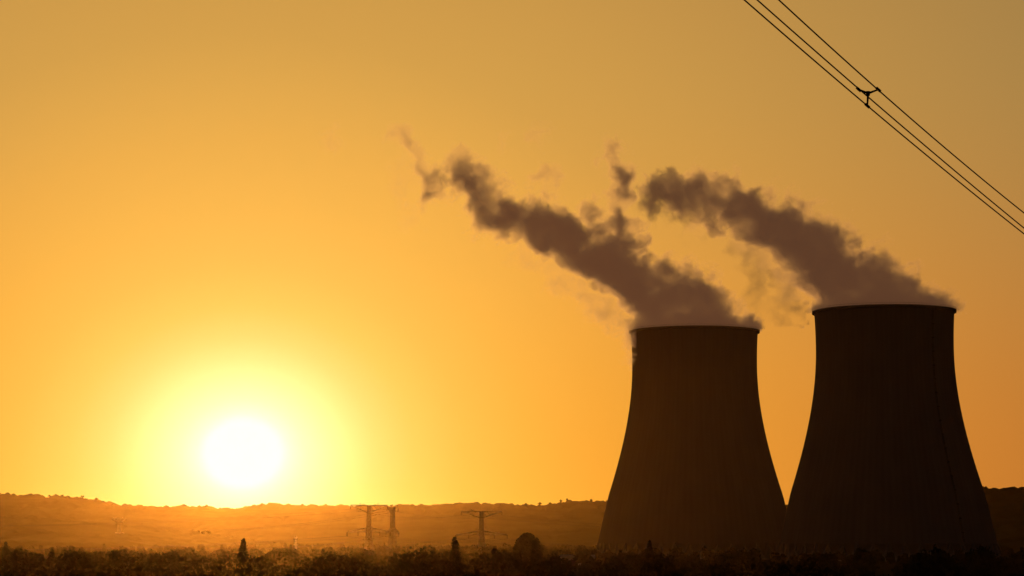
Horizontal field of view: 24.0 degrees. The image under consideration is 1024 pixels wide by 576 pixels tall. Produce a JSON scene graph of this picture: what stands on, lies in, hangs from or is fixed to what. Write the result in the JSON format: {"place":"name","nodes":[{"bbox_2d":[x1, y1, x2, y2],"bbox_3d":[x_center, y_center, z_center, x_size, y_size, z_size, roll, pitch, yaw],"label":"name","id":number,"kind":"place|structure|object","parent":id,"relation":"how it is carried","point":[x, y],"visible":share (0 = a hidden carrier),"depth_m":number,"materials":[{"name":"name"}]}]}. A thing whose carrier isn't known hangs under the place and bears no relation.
{"place":"outdoors","nodes":[
{"label":"outdoors","id":0,"kind":"place"},
{"bbox_2d":[0,515,339,549],"bbox_3d":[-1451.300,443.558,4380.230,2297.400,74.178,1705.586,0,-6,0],"label":"hills","id":1,"kind":"structure","parent":0,"point":[45,533],"depth_m":3934.97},
{"bbox_2d":[0,492,787,548],"bbox_3d":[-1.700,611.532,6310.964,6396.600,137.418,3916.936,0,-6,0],"label":"hills","id":2,"kind":"structure","parent":0,"point":[415,527],"depth_m":5115.51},
{"bbox_2d":[0,0,1023,508],"label":"sky","id":3,"kind":"structure","parent":0,"point":[293,252],"materials":[{"name":"orange"}]},
{"bbox_2d":[27,549,1016,575],"bbox_3d":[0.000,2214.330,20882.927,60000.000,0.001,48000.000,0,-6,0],"label":"ground","id":4,"kind":"structure","parent":0,"point":[885,568],"depth_m":1235.72,"materials":[{"name":"soil"}]},
{"bbox_2d":[112,517,125,533],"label":"electricity pylon","id":5,"kind":"object","parent":4,"relation":"on","point":[119,522],"visible":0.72,"depth_m":3978.89,"materials":[{"name":"metal"}]},
{"bbox_2d":[293,536,297,548],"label":"electricity pylon","id":6,"kind":"object","parent":4,"relation":"on","point":[295,538],"visible":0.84,"depth_m":2983.03,"materials":[{"name":"metal"}]},
{"bbox_2d":[347,503,390,549],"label":"electricity pylon","id":7,"kind":"object","parent":4,"relation":"on","point":[369,523],"visible":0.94,"depth_m":2188.65,"materials":[{"name":"metal"}]},
{"bbox_2d":[16,509,601,549],"bbox_3d":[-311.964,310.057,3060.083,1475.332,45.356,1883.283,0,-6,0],"label":"transmission line","id":8,"kind":"object","parent":7,"relation":"hanging from","point":[134,523],"visible":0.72,"depth_m":2290.19,"materials":[{"name":"brown metal"}]},
{"bbox_2d":[386,505,398,548],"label":"electricity pylon","id":9,"kind":"object","parent":4,"relation":"on","point":[392,522],"visible":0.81,"depth_m":2277.99,"materials":[{"name":"metal"}]},
{"bbox_2d":[455,509,507,545],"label":"electricity pylon","id":10,"kind":"object","parent":4,"relation":"on","point":[481,530],"visible":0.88,"depth_m":2188.31,"materials":[{"name":"metal"}]},
{"bbox_2d":[0,486,1017,560],"bbox_3d":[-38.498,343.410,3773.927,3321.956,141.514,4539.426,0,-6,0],"label":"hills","id":11,"kind":"structure","parent":4,"relation":"on","point":[384,551],"depth_m":2154.36,"materials":[{"name":"brown plant"}]},
{"bbox_2d":[0,537,1023,575],"bbox_3d":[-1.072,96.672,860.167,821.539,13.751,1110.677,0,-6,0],"label":"treeline","id":12,"kind":"object","parent":4,"relation":"on","point":[649,560],"visible":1,"depth_m":523.44,"materials":[{"name":"black plant"}]},
{"bbox_2d":[512,532,544,557],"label":"deciduous tree","id":13,"kind":"object","parent":4,"relation":"on","point":[524,542],"visible":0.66,"depth_m":891.83,"materials":[{"name":"plant"}]},
{"bbox_2d":[596,324,786,558],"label":"cooling tower","id":14,"kind":"structure","parent":4,"relation":"on","point":[695,471],"depth_m":1704.05,"materials":[{"name":"concrete"}]},
{"bbox_2d":[777,302,1000,560],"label":"cooling tower","id":15,"kind":"structure","parent":4,"relation":"on","point":[886,464],"depth_m":1551.20,"materials":[{"name":"concrete"}]},
{"bbox_2d":[559,555,594,564],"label":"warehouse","id":16,"kind":"structure","parent":0,"point":[569,557],"depth_m":1252.21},
{"bbox_2d":[744,0,1023,233],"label":"overhead power line","id":17,"kind":"object","parent":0,"point":[867,93],"visible":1,"depth_m":62.31,"materials":[{"name":"metal"}]},
{"bbox_2d":[983,486,1023,552],"bbox_3d":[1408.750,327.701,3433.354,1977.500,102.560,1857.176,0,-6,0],"label":"hills","id":18,"kind":"structure","parent":0,"point":[1006,507],"depth_m":3013.86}
]}

